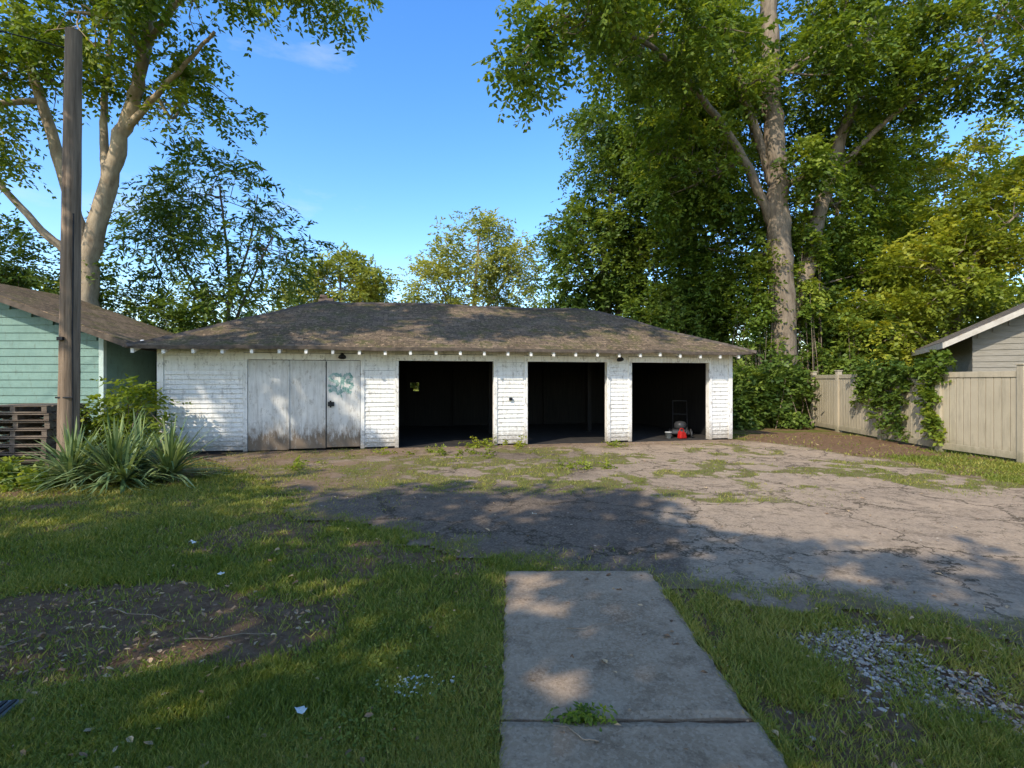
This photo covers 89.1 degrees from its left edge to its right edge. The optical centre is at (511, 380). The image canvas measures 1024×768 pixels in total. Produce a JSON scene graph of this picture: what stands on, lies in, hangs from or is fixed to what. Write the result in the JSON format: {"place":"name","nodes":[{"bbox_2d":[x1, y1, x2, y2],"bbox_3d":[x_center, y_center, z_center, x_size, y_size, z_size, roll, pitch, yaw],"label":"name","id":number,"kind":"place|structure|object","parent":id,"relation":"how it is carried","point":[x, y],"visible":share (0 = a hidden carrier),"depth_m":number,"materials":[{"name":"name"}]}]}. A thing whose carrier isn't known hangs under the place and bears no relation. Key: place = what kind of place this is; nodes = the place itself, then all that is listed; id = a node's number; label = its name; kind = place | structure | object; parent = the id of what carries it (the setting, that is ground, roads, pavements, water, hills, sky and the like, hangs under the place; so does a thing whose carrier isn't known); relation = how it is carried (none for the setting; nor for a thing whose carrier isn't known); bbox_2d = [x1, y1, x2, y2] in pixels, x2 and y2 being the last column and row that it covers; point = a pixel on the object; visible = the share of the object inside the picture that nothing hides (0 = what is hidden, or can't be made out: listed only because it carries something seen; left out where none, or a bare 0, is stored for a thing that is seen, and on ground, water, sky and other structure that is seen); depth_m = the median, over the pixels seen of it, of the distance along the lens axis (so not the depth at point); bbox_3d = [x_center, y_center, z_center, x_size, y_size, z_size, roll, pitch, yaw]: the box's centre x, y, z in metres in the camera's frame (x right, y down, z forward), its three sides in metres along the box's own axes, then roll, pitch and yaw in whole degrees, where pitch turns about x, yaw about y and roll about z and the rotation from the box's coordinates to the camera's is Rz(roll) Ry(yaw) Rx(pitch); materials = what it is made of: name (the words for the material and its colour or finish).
{"place":"outdoors","nodes":[
{"label":"outdoors","id":0,"kind":"place"},
{"bbox_2d":[0,424,1023,767],"bbox_3d":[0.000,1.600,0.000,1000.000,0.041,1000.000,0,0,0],"label":"ground","id":1,"kind":"structure","parent":0,"point":[840,442],"depth_m":3.49,"materials":[{"name":"soil"}]},
{"bbox_2d":[0,699,18,718],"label":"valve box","id":2,"kind":"object","parent":1,"relation":"on","point":[7,704],"visible":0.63,"depth_m":2.48,"materials":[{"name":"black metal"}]},
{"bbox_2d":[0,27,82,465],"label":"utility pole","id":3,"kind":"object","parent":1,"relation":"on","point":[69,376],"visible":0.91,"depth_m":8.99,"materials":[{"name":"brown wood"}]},
{"bbox_2d":[0,455,84,492],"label":"ground ivy","id":4,"kind":"object","parent":1,"relation":"on","point":[6,470],"visible":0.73,"depth_m":7.79,"materials":[{"name":"green plant"}]},
{"bbox_2d":[0,403,89,465],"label":"pallet stack","id":5,"kind":"object","parent":1,"relation":"on","point":[29,423],"visible":0.65,"depth_m":9.63,"materials":[{"name":"brown wood"}]},
{"bbox_2d":[0,284,173,450],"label":"teal shed","id":6,"kind":"structure","parent":1,"relation":"on","point":[29,328],"depth_m":11.30,"materials":[{"name":"paint"}]},
{"bbox_2d":[0,203,229,333],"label":"tree","id":7,"kind":"object","parent":1,"relation":"on","point":[10,275],"visible":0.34,"depth_m":15.63,"materials":[{"name":"green plant"}]},
{"bbox_2d":[2,408,246,496],"bbox_3d":[-6.262,0.960,8.287,3.804,1.195,2.919,0,0,23],"label":"yucca plant","id":8,"kind":"object","parent":1,"relation":"on","point":[119,461],"visible":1,"depth_m":8.01,"materials":[{"name":"green plant"}]},
{"bbox_2d":[80,373,191,457],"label":"tall weeds","id":9,"kind":"object","parent":1,"relation":"on","point":[113,401],"visible":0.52,"depth_m":10.44,"materials":[{"name":"green plant"}]},
{"bbox_2d":[0,0,383,306],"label":"sycamore tree","id":10,"kind":"object","parent":1,"relation":"on","point":[143,25],"visible":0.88,"depth_m":14.47,"materials":[{"name":"green plant"}]},
{"bbox_2d":[84,118,344,329],"bbox_3d":[-10.509,-3.744,18.298,9.065,10.907,5.713,0,0,0],"label":"ailanthus tree","id":11,"kind":"object","parent":1,"relation":"on","point":[164,216],"visible":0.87,"depth_m":17.78,"materials":[{"name":"green plant"}]},
{"bbox_2d":[267,241,409,310],"bbox_3d":[-11.593,-3.836,35.013,10.201,11.118,6.098,0,0,0],"label":"ash tree","id":12,"kind":"object","parent":1,"relation":"on","point":[364,288],"visible":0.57,"depth_m":34.15,"materials":[{"name":"green plant"}]},
{"bbox_2d":[122,294,757,454],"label":"garage","id":13,"kind":"structure","parent":1,"relation":"on","point":[324,372],"depth_m":13.03,"materials":[{"name":"white paint"}]},
{"bbox_2d":[248,360,359,450],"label":"doors","id":14,"kind":"structure","parent":13,"relation":"in","point":[267,379],"depth_m":11.82,"materials":[{"name":"paint"}]},
{"bbox_2d":[665,432,671,437],"bbox_3d":[4.310,1.489,14.326,0.190,0.172,0.190,0,0,0],"label":"pail","id":15,"kind":"object","parent":13,"relation":"on","point":[668,434],"visible":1,"depth_m":14.26,"materials":[{"name":"plastic"}]},
{"bbox_2d":[669,400,692,437],"bbox_3d":[4.862,1.079,15.040,0.630,0.999,1.292,0,0,17],"label":"lawn mower","id":16,"kind":"object","parent":13,"relation":"on","point":[678,425],"visible":0.78,"depth_m":14.62,"materials":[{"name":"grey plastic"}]},
{"bbox_2d":[677,428,686,438],"bbox_3d":[4.698,1.431,14.281,0.296,0.294,0.157,0,0,-23],"label":"gas can","id":17,"kind":"object","parent":13,"relation":"on","point":[681,435],"visible":1,"depth_m":14.21,"materials":[{"name":"red plastic"}]},
{"bbox_2d":[285,435,629,470],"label":"garage weeds","id":18,"kind":"object","parent":1,"relation":"on","point":[299,463],"visible":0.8,"depth_m":11.13,"materials":[{"name":"green plant"}]},
{"bbox_2d":[388,206,552,307],"bbox_3d":[-2.547,-4.493,32.182,10.393,12.429,6.009,0,0,0],"label":"honeylocust tree","id":19,"kind":"object","parent":1,"relation":"on","point":[491,292],"visible":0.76,"depth_m":31.22,"materials":[{"name":"green plant"}]},
{"bbox_2d":[0,535,1021,738],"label":"soil clods","id":20,"kind":"object","parent":1,"relation":"on","point":[77,589],"visible":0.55,"depth_m":3.92,"materials":[{"name":"brown soil"}]},
{"bbox_2d":[0,433,1023,767],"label":"lawn grass","id":21,"kind":"structure","parent":1,"relation":"on","point":[254,707],"depth_m":3.00,"materials":[{"name":"green plant"}]},
{"bbox_2d":[295,706,306,713],"bbox_3d":[-1.004,1.550,2.446,0.064,0.016,0.059,0,0,0],"label":"paper scrap","id":22,"kind":"object","parent":21,"relation":"on","point":[301,710],"visible":1,"depth_m":2.45,"materials":[{"name":"white paper"}]},
{"bbox_2d":[375,674,454,696],"bbox_3d":[-0.505,1.580,2.747,0.434,0.019,0.287,0,0,0],"label":"white debris","id":23,"kind":"object","parent":21,"relation":"on","point":[425,675],"visible":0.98,"depth_m":2.73,"materials":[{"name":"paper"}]},
{"bbox_2d":[0,472,1023,767],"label":"clover weeds","id":24,"kind":"object","parent":1,"relation":"on","point":[350,734],"visible":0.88,"depth_m":2.66,"materials":[{"name":"green plant"}]},
{"bbox_2d":[0,435,1023,767],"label":"fallen leaves","id":25,"kind":"object","parent":1,"relation":"on","point":[362,759],"depth_m":3.15,"materials":[{"name":"brown plant"}]},
{"bbox_2d":[25,275,1019,390],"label":"distant trees","id":26,"kind":"object","parent":1,"relation":"on","point":[412,385],"visible":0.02,"depth_m":40.57,"materials":[{"name":"green plant"}]},
{"bbox_2d":[543,701,617,731],"bbox_3d":[0.309,1.580,2.423,0.390,0.208,0.235,0,0,0],"label":"walkway weed","id":27,"kind":"object","parent":1,"relation":"on","point":[577,714],"visible":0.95,"depth_m":2.40,"materials":[{"name":"green plant"}]},
{"bbox_2d":[524,91,748,361],"bbox_3d":[5.919,-6.083,24.517,10.839,15.624,7.488,0,0,0],"label":"hackberry tree","id":28,"kind":"object","parent":1,"relation":"on","point":[626,256],"visible":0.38,"depth_m":23.70,"materials":[{"name":"green plant"}]},
{"bbox_2d":[499,571,787,767],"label":"walkway","id":29,"kind":"structure","parent":1,"relation":"on","point":[653,680],"depth_m":2.70,"materials":[{"name":"concrete"}]},
{"bbox_2d":[471,0,1023,424],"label":"maple tree","id":30,"kind":"object","parent":1,"relation":"on","point":[698,107],"visible":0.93,"depth_m":18.04,"materials":[{"name":"green plant"}]},
{"bbox_2d":[614,270,930,429],"bbox_3d":[9.170,-1.115,20.140,10.634,7.222,7.302,0,0,0],"label":"undergrowth bush","id":31,"kind":"object","parent":1,"relation":"on","point":[754,407],"visible":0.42,"depth_m":18.26,"materials":[{"name":"green plant"}]},
{"bbox_2d":[724,213,837,424],"bbox_3d":[9.854,-2.207,19.251,3.865,7.622,2.553,0,0,0],"label":"undergrowth bush","id":32,"kind":"object","parent":1,"relation":"on","point":[756,327],"visible":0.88,"depth_m":18.75,"materials":[{"name":"green plant"}]},
{"bbox_2d":[709,610,1023,758],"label":"gravel patch","id":33,"kind":"object","parent":1,"relation":"on","point":[866,670],"visible":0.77,"depth_m":2.83,"materials":[{"name":"grey gravel"}]},
{"bbox_2d":[794,92,1023,362],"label":"silver maple tree","id":34,"kind":"object","parent":1,"relation":"on","point":[932,176],"visible":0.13,"depth_m":22.10,"materials":[{"name":"green plant"}]},
{"bbox_2d":[806,141,1023,366],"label":"silver maple tree","id":35,"kind":"object","parent":1,"relation":"on","point":[966,280],"visible":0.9,"depth_m":17.81,"materials":[{"name":"green plant"}]},
{"bbox_2d":[810,363,1023,462],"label":"vinyl fence","id":36,"kind":"object","parent":1,"relation":"on","point":[981,412],"visible":0.73,"depth_m":11.45,"materials":[{"name":"beige plastic"}]},
{"bbox_2d":[843,357,930,442],"bbox_3d":[9.880,0.457,13.730,0.939,2.179,3.491,0,0,0],"label":"fence vine","id":37,"kind":"object","parent":36,"relation":"attached to","point":[900,373],"visible":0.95,"depth_m":13.61,"materials":[{"name":"green plant"}]},
{"bbox_2d":[911,349,956,445],"bbox_3d":[9.692,0.341,11.981,0.674,2.284,1.213,0,0,0],"label":"fence vine","id":38,"kind":"object","parent":36,"relation":"attached to","point":[928,393],"visible":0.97,"depth_m":11.90,"materials":[{"name":"green plant"}]},
{"bbox_2d":[911,303,1023,371],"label":"neighbour garage","id":39,"kind":"structure","parent":1,"relation":"on","point":[995,342],"depth_m":13.30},
{"bbox_2d":[0,0,1023,349],"label":"sky","id":40,"kind":"structure","parent":0,"point":[380,141],"materials":[{"name":"blue"}]},
{"bbox_2d":[204,439,1023,644],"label":"driveway","id":41,"kind":"structure","parent":0,"point":[773,543],"depth_m":6.08,"materials":[{"name":"grey asphalt"}]},
{"bbox_2d":[220,442,1022,629],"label":"loose stones","id":42,"kind":"object","parent":41,"relation":"on","point":[704,514],"visible":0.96,"depth_m":7.69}
]}

